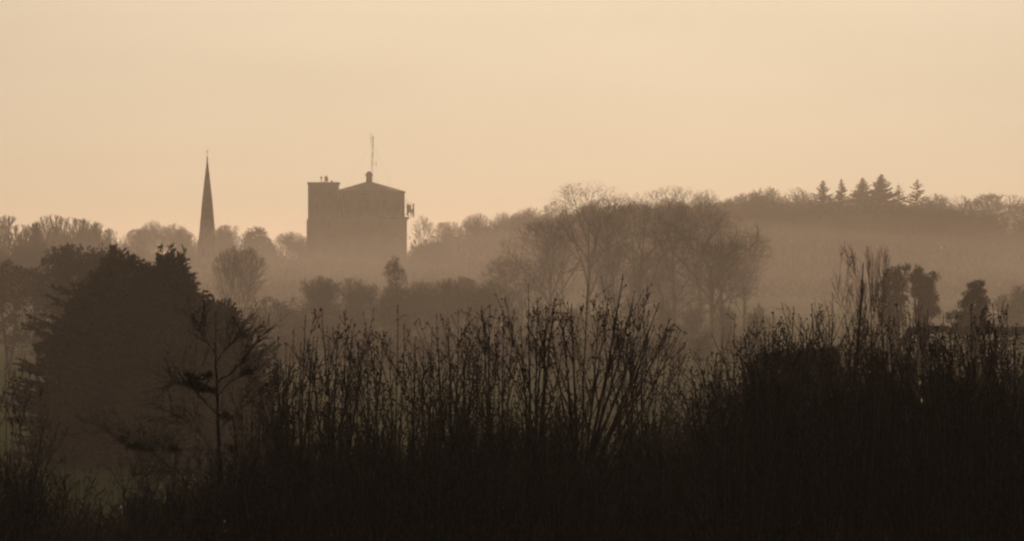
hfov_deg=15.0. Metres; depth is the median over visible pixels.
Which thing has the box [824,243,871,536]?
slender tree
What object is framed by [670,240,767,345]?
bare tree
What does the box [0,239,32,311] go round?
bare tree
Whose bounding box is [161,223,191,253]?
bare tree
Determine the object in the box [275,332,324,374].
thorn bush
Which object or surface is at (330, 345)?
thorn bush
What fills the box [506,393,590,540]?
sapling bush
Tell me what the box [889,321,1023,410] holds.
clipped hedge
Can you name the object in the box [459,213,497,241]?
bare tree
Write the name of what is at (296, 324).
thorn bush
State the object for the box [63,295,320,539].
young conifer tree
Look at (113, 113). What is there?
sky
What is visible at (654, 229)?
bare tree
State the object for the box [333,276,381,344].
bare tree
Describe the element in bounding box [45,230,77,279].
bare tree
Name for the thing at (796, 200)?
bare tree
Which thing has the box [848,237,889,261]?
bare tree
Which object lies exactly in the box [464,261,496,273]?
bare tree
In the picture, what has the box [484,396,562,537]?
sapling bush
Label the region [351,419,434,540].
sapling bush
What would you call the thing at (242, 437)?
sapling bush
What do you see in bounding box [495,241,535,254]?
bare tree
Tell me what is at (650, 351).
thorn bush
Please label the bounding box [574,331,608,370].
thorn bush
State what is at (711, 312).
bare tree
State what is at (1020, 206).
bare tree
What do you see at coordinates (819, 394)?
sapling bush
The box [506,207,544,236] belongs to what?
bare tree
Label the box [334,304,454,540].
sapling bush
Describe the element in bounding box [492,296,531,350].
thorn bush
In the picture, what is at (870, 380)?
sapling bush
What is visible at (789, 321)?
slender tree
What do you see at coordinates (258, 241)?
domed evergreen tree
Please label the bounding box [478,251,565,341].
bare tree
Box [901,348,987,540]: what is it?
sapling bush
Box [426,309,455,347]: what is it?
thorn bush
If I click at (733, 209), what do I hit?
bare tree
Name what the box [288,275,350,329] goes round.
bare tree
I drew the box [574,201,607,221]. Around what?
bare tree
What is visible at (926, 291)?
ivy clad tree
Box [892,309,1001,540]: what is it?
sapling bush
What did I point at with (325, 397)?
sapling bush
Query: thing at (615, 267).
bare tree
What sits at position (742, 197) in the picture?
bare tree
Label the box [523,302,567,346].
thorn bush
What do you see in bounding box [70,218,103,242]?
bare tree
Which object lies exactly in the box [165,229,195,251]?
bare tree
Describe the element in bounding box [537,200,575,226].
bare tree
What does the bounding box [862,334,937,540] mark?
sapling bush
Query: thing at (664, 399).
undergrowth
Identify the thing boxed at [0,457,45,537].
sapling bush
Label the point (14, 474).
sapling bush
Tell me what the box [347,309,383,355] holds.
thorn bush
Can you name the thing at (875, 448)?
sapling bush
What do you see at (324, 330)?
evergreen bush
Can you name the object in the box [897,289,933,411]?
slender tree
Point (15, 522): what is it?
sapling bush
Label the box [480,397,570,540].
sapling bush
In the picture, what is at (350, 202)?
window
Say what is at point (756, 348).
thorn bush
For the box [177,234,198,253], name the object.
bare tree
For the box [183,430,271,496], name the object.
sapling bush
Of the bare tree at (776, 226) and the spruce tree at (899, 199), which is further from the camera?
the spruce tree at (899, 199)
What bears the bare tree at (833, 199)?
on the ground
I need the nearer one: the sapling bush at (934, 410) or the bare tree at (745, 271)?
the sapling bush at (934, 410)
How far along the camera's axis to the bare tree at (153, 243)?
928.55 m
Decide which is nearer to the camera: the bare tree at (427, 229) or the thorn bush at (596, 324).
the thorn bush at (596, 324)
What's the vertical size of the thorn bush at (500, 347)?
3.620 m
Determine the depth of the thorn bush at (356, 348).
324.77 m
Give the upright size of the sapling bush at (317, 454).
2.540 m
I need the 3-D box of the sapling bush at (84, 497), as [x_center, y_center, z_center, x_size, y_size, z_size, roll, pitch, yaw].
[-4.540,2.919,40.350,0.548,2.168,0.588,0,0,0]
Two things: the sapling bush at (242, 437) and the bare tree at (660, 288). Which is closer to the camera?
the sapling bush at (242, 437)
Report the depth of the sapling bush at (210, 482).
46.98 m
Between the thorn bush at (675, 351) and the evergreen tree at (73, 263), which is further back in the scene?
the thorn bush at (675, 351)
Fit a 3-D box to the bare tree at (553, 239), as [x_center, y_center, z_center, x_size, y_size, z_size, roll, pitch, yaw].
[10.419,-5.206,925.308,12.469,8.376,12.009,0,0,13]
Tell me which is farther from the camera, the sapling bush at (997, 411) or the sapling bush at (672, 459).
the sapling bush at (672, 459)
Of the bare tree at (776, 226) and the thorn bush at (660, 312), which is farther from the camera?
the bare tree at (776, 226)
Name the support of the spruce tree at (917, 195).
on the ground
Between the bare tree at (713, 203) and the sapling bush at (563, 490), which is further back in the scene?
the bare tree at (713, 203)
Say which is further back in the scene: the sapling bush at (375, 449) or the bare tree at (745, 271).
the bare tree at (745, 271)
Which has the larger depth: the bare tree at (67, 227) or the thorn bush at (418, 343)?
the bare tree at (67, 227)
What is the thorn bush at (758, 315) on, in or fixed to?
on the ground
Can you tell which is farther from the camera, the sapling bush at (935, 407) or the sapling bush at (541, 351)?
the sapling bush at (935, 407)
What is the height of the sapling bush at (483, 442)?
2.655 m
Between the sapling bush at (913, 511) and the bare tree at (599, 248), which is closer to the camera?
the sapling bush at (913, 511)
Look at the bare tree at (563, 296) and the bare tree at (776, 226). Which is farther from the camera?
the bare tree at (776, 226)
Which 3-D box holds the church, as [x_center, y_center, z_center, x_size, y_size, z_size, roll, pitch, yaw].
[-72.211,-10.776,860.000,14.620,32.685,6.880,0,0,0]
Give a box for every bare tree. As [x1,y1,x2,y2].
[0,214,15,272]
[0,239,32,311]
[0,240,11,282]
[8,223,40,317]
[16,222,50,314]
[19,239,55,313]
[32,214,62,284]
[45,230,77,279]
[52,216,82,284]
[68,229,96,278]
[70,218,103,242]
[79,221,107,244]
[81,232,110,254]
[91,228,123,247]
[96,238,133,258]
[119,235,153,265]
[121,227,146,253]
[137,221,170,259]
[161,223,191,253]
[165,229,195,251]
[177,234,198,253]
[211,245,270,320]
[215,224,242,261]
[217,241,240,266]
[230,256,267,273]
[251,247,292,266]
[274,231,310,260]
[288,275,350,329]
[290,237,322,264]
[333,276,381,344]
[363,259,394,275]
[395,251,426,276]
[400,278,456,341]
[408,216,435,258]
[409,240,454,272]
[428,220,466,248]
[431,276,477,343]
[454,279,515,338]
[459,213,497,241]
[461,224,492,243]
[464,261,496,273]
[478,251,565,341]
[488,212,519,237]
[491,220,598,335]
[493,224,516,239]
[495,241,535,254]
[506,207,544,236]
[506,229,537,254]
[509,215,546,235]
[509,252,555,266]
[518,210,613,323]
[532,180,643,333]
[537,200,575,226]
[538,231,569,250]
[539,220,571,232]
[561,212,601,246]
[562,197,660,320]
[568,222,618,249]
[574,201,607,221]
[579,241,664,332]
[584,192,697,332]
[586,241,619,257]
[619,185,728,326]
[621,201,653,219]
[622,231,654,256]
[623,246,711,342]
[648,210,776,336]
[649,200,735,323]
[652,197,686,216]
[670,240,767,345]
[671,205,699,221]
[690,188,723,223]
[698,207,733,233]
[705,229,773,331]
[709,237,739,249]
[713,223,755,240]
[718,195,750,224]
[720,205,743,229]
[731,193,751,211]
[734,232,781,259]
[738,186,790,214]
[746,215,794,243]
[777,187,814,214]
[793,192,819,220]
[803,239,858,260]
[820,197,846,216]
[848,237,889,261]
[914,193,955,221]
[938,196,982,231]
[962,209,1011,243]
[963,192,1023,231]
[990,220,1023,254]
[1002,196,1023,228]
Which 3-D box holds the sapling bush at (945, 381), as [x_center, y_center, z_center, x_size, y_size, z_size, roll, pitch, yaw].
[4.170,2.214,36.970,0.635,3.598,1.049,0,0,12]
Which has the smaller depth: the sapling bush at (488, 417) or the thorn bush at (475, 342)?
the sapling bush at (488, 417)
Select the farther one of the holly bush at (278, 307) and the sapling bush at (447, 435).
the holly bush at (278, 307)
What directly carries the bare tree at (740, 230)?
on the ground
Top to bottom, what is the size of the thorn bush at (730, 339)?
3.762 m
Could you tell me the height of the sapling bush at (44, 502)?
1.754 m
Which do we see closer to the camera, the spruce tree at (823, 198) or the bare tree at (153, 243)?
the bare tree at (153, 243)
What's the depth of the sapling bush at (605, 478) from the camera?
44.73 m
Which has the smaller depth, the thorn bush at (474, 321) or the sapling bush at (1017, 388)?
the sapling bush at (1017, 388)
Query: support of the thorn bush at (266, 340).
on the ground
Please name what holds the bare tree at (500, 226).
on the ground
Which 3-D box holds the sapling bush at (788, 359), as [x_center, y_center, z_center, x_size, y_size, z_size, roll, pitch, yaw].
[2.920,2.490,44.989,0.976,3.324,1.502,0,0,7]
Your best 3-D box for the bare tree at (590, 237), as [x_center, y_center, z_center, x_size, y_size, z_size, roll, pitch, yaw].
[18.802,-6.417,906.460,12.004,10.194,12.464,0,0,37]
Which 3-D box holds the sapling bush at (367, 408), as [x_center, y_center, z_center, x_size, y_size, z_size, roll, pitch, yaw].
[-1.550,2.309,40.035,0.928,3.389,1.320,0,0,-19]
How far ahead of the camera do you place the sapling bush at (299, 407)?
39.77 m
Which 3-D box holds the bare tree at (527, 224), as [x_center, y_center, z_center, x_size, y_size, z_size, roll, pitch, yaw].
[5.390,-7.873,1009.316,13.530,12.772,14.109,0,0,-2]
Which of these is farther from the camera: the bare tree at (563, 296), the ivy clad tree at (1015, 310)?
the bare tree at (563, 296)
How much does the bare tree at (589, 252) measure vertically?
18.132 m
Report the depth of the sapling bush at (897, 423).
42.02 m
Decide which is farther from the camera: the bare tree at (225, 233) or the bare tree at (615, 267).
the bare tree at (225, 233)
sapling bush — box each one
[0,354,68,540]
[0,444,40,534]
[0,446,66,532]
[0,447,72,540]
[0,455,49,540]
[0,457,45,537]
[0,475,76,540]
[0,476,107,540]
[0,483,63,540]
[1,469,75,540]
[3,488,73,540]
[39,503,125,540]
[48,447,100,540]
[82,484,160,540]
[100,414,174,540]
[121,390,209,540]
[166,447,261,540]
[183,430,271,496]
[185,441,244,529]
[206,369,286,540]
[224,308,341,540]
[248,330,340,539]
[294,309,371,539]
[304,407,358,517]
[317,330,419,540]
[322,406,403,539]
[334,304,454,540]
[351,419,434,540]
[380,320,494,540]
[413,307,497,539]
[417,397,518,538]
[418,400,495,517]
[431,379,493,511]
[436,319,530,540]
[446,401,519,540]
[451,305,549,540]
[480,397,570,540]
[483,403,548,537]
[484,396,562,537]
[495,284,569,540]
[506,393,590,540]
[508,408,610,540]
[515,403,636,540]
[527,395,630,540]
[537,275,687,538]
[537,411,598,538]
[537,422,661,540]
[561,410,648,540]
[571,421,625,539]
[583,310,702,539]
[586,392,692,540]
[622,405,678,502]
[633,415,699,540]
[639,357,790,540]
[660,353,754,540]
[689,313,775,540]
[693,360,784,511]
[693,369,805,540]
[703,361,802,539]
[705,363,833,540]
[717,316,805,540]
[724,344,775,509]
[728,344,810,521]
[730,307,826,540]
[742,323,839,540]
[764,332,810,500]
[765,304,871,540]
[791,349,926,540]
[794,334,862,522]
[796,329,900,540]
[808,349,901,540]
[812,303,917,540]
[837,337,898,539]
[849,365,995,540]
[854,304,959,540]
[854,337,933,540]
[858,362,978,540]
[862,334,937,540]
[863,344,958,539]
[890,363,962,533]
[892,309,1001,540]
[898,349,1011,538]
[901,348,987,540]
[911,351,1008,540]
[915,315,987,540]
[923,303,1023,540]
[954,300,1023,540]
[964,355,1023,498]
[971,320,1023,540]
[989,359,1023,538]
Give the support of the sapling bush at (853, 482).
on the ground
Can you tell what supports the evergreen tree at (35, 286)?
on the ground
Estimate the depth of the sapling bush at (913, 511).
34.49 m
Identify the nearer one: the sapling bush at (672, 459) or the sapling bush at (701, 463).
the sapling bush at (701, 463)
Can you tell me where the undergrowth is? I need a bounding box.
[0,304,1023,540]
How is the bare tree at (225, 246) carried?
on the ground
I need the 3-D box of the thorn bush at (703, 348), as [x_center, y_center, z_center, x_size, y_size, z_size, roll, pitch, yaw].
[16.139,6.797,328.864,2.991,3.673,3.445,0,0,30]
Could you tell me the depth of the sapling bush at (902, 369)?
37.75 m
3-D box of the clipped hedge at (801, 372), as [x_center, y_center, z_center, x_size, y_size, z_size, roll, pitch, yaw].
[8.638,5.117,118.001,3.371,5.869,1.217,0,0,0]
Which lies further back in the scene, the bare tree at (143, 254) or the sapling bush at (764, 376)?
the bare tree at (143, 254)
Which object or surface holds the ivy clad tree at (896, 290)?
on the ground
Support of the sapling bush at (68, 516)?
on the ground
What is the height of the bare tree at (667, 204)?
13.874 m
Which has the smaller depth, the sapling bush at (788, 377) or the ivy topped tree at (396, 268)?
the sapling bush at (788, 377)
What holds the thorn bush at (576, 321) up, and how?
on the ground
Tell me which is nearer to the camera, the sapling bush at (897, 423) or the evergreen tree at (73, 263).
the sapling bush at (897, 423)
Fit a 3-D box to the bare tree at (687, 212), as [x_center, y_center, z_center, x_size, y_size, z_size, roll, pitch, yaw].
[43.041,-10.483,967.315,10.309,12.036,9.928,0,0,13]
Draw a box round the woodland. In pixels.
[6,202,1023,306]
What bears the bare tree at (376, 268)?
on the ground
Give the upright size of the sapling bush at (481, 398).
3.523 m
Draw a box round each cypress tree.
[4,243,202,464]
[91,242,211,467]
[137,294,291,472]
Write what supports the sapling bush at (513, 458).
on the ground
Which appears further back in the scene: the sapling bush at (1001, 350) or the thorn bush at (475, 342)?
the thorn bush at (475, 342)
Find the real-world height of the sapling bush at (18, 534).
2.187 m
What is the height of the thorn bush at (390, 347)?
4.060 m
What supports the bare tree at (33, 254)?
on the ground
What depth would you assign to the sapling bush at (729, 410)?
36.32 m
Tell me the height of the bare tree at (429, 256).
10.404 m
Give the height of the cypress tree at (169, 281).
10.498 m
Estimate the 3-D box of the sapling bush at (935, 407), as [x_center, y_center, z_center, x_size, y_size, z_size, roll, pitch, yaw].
[5.173,2.524,45.030,0.958,3.258,1.528,0,0,-36]
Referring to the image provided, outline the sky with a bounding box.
[0,0,1023,259]
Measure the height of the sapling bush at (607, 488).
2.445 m
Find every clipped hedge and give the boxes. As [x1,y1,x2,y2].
[748,346,844,526]
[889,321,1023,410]
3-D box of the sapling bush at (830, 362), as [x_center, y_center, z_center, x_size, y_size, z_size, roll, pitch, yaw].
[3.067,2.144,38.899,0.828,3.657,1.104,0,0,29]
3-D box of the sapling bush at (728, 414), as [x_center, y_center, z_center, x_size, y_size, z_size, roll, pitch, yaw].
[2.733,2.611,46.057,1.145,3.144,0.983,0,0,42]
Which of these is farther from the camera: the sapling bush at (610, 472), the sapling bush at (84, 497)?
the sapling bush at (610, 472)
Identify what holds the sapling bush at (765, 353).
on the ground
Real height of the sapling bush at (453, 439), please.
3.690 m
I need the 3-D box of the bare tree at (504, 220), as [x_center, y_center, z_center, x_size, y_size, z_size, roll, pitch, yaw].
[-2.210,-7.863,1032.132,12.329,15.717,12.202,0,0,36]
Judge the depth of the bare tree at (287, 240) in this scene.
959.14 m
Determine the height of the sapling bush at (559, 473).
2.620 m
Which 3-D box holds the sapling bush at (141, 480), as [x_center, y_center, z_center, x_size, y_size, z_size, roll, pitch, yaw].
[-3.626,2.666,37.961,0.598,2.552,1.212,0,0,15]
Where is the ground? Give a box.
[0,249,1023,540]
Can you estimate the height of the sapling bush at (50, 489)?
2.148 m
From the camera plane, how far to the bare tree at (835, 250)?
846.98 m
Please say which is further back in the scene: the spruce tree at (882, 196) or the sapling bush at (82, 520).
the spruce tree at (882, 196)
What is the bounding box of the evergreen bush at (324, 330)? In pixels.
[286,315,356,355]
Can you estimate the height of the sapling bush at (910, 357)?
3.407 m
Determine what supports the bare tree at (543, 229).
on the ground
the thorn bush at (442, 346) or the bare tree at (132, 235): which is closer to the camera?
the thorn bush at (442, 346)
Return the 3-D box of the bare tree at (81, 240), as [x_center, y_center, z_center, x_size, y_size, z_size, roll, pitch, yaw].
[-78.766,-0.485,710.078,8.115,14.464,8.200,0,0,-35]
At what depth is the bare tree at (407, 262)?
880.20 m
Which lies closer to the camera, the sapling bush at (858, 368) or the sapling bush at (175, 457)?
the sapling bush at (175, 457)
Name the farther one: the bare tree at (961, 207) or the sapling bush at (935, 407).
the bare tree at (961, 207)
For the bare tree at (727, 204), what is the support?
on the ground
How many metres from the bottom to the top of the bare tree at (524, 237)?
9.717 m
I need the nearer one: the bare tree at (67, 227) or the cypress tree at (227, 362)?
the cypress tree at (227, 362)
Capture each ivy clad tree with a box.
[877,263,910,369]
[906,263,943,373]
[943,278,991,401]
[990,285,1023,341]
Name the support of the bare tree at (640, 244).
on the ground
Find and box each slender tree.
[765,304,808,496]
[805,295,841,429]
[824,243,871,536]
[852,246,886,393]
[867,246,895,389]
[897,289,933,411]
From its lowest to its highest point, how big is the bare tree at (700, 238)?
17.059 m
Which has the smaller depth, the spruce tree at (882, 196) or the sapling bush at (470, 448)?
the sapling bush at (470, 448)
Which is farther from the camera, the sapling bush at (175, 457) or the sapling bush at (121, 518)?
the sapling bush at (121, 518)
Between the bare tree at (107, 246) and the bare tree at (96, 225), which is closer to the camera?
the bare tree at (107, 246)
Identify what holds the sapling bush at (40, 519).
on the ground
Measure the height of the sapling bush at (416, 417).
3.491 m
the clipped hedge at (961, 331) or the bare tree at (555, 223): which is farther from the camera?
the bare tree at (555, 223)
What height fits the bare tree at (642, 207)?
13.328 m
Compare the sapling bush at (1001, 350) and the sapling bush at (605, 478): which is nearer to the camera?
the sapling bush at (1001, 350)
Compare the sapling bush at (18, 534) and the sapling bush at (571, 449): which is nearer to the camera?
the sapling bush at (18, 534)
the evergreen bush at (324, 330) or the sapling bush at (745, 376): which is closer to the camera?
the sapling bush at (745, 376)
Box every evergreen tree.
[0,259,64,373]
[39,241,137,323]
[237,226,279,267]
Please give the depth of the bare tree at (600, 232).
509.18 m
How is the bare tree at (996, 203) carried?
on the ground
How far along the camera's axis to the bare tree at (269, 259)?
918.85 m
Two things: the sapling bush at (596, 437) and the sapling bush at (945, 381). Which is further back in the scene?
the sapling bush at (596, 437)
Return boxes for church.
[151,157,217,278]
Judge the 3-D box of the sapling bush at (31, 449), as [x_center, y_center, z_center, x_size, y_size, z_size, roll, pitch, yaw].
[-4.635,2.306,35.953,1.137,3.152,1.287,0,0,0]
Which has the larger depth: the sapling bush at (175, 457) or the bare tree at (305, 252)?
the bare tree at (305, 252)
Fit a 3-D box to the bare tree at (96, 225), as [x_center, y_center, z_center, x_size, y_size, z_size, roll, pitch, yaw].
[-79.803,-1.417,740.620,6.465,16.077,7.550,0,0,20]
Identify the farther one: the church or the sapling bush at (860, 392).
the church
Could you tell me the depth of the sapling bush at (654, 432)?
49.77 m
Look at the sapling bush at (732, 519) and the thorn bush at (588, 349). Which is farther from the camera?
the thorn bush at (588, 349)
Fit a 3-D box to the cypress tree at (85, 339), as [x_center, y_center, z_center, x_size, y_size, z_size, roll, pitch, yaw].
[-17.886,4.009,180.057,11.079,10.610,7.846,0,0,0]
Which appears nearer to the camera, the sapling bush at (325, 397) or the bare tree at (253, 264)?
the sapling bush at (325, 397)
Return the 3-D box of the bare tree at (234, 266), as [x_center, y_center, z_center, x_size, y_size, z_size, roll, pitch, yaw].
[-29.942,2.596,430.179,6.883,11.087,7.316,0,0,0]
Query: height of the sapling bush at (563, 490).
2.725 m
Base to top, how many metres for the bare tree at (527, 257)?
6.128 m
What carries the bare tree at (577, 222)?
on the ground
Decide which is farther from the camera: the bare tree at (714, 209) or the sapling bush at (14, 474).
the bare tree at (714, 209)
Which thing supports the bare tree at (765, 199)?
on the ground
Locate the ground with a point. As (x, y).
(804, 305)
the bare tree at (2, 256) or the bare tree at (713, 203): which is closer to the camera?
the bare tree at (2, 256)
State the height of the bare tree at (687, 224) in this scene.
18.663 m
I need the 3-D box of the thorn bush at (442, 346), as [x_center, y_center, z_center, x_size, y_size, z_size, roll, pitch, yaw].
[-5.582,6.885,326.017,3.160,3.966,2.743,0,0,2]
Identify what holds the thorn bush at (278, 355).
on the ground
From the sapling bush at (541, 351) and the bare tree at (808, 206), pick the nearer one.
the sapling bush at (541, 351)
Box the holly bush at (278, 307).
[238,296,311,345]
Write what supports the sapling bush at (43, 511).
on the ground
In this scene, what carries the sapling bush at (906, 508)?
on the ground
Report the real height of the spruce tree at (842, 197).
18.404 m
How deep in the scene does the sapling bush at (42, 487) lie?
45.73 m
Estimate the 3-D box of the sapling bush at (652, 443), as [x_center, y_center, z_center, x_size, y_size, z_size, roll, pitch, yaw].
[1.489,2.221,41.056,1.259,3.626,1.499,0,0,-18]
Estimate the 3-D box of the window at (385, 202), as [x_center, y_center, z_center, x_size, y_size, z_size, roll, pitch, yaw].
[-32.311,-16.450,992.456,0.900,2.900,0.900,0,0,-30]
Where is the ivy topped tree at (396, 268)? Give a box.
[379,256,409,349]
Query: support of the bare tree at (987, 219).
on the ground
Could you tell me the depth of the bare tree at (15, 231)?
560.02 m
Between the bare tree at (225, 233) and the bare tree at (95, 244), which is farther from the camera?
the bare tree at (225, 233)
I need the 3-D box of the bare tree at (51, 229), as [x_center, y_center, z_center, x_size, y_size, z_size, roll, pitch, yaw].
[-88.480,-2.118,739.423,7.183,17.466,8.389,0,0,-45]
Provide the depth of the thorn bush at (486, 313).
385.56 m
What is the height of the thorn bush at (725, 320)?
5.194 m
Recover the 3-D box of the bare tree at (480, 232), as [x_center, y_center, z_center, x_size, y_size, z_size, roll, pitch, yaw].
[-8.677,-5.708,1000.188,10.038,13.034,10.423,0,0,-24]
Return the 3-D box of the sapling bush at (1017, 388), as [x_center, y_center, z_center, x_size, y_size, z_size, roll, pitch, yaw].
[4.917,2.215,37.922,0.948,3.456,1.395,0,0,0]
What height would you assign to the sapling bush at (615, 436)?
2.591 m
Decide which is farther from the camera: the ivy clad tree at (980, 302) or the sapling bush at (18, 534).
the ivy clad tree at (980, 302)
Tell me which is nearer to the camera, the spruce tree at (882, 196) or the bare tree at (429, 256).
the bare tree at (429, 256)
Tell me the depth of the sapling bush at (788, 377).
50.66 m
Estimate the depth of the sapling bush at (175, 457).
39.18 m
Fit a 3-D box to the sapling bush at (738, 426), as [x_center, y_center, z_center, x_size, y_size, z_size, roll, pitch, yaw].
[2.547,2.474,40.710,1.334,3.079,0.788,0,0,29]
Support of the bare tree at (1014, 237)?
on the ground
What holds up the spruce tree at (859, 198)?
on the ground
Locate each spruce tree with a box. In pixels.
[803,180,839,222]
[827,178,855,224]
[837,177,882,240]
[852,174,906,231]
[886,183,915,213]
[900,179,945,242]
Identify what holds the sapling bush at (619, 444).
on the ground
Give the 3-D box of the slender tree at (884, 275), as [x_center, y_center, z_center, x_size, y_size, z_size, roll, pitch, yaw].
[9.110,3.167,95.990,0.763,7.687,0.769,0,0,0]
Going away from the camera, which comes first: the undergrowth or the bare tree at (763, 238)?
the undergrowth
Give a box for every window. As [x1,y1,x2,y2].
[349,200,351,211]
[366,200,369,211]
[383,200,386,211]
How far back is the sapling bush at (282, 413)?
36.98 m
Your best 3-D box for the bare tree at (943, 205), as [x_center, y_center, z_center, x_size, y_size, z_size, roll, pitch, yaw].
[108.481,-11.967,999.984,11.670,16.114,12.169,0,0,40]
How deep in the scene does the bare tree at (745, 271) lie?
469.67 m
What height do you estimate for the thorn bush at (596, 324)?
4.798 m
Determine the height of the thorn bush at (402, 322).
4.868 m
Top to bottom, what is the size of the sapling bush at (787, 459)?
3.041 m
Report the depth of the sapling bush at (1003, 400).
46.95 m
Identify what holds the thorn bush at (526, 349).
on the ground
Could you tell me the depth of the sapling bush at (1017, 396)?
40.23 m
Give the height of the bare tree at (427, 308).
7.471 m
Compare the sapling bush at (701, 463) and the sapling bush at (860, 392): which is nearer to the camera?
the sapling bush at (701, 463)
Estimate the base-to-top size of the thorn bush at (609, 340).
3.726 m
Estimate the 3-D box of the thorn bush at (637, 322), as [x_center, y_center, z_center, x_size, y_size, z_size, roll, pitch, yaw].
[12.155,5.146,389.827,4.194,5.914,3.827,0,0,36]
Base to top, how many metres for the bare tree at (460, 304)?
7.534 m
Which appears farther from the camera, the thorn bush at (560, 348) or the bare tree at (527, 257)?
the bare tree at (527, 257)
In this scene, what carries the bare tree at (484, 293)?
on the ground
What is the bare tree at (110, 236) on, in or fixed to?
on the ground
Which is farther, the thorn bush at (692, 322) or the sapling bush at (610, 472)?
the thorn bush at (692, 322)
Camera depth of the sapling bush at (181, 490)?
41.52 m
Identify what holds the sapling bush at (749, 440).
on the ground
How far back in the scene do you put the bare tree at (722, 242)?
866.04 m
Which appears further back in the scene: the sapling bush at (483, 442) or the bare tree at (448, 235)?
the bare tree at (448, 235)
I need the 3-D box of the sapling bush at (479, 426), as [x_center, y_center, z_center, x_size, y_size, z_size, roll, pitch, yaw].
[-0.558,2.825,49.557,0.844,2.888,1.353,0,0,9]
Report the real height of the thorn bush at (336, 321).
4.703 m
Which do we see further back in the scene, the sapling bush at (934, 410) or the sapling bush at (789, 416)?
the sapling bush at (934, 410)
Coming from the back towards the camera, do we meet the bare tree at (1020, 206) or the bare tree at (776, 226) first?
the bare tree at (1020, 206)
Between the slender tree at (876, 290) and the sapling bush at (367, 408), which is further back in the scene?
the slender tree at (876, 290)
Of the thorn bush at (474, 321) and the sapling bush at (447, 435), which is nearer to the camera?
the sapling bush at (447, 435)
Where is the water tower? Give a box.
[307,136,413,265]
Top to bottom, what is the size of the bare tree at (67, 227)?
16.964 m
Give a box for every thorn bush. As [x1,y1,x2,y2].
[251,311,274,350]
[265,331,295,369]
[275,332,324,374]
[277,309,316,348]
[309,330,350,373]
[321,308,350,349]
[339,330,377,374]
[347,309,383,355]
[368,331,404,376]
[388,308,419,354]
[399,333,436,372]
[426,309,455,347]
[427,332,460,372]
[453,333,498,374]
[459,309,488,347]
[461,295,502,342]
[480,333,519,371]
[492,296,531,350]
[515,332,546,373]
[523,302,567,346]
[542,331,586,374]
[559,303,592,341]
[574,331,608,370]
[582,307,620,347]
[599,330,634,372]
[613,295,656,344]
[626,331,657,372]
[645,294,681,348]
[651,331,695,375]
[674,299,714,346]
[686,330,718,370]
[710,301,739,348]
[718,329,751,372]
[737,302,773,343]
[740,333,778,372]
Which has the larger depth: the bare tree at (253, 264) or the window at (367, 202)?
the window at (367, 202)
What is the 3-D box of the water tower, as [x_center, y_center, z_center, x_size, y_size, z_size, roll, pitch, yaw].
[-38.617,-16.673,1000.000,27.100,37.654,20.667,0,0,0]
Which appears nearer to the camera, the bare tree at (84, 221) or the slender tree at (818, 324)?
the slender tree at (818, 324)
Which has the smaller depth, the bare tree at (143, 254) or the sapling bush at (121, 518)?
the sapling bush at (121, 518)
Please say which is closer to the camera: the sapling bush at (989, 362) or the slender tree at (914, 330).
the sapling bush at (989, 362)
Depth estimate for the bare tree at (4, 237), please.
718.47 m
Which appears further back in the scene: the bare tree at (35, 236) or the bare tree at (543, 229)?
the bare tree at (35, 236)

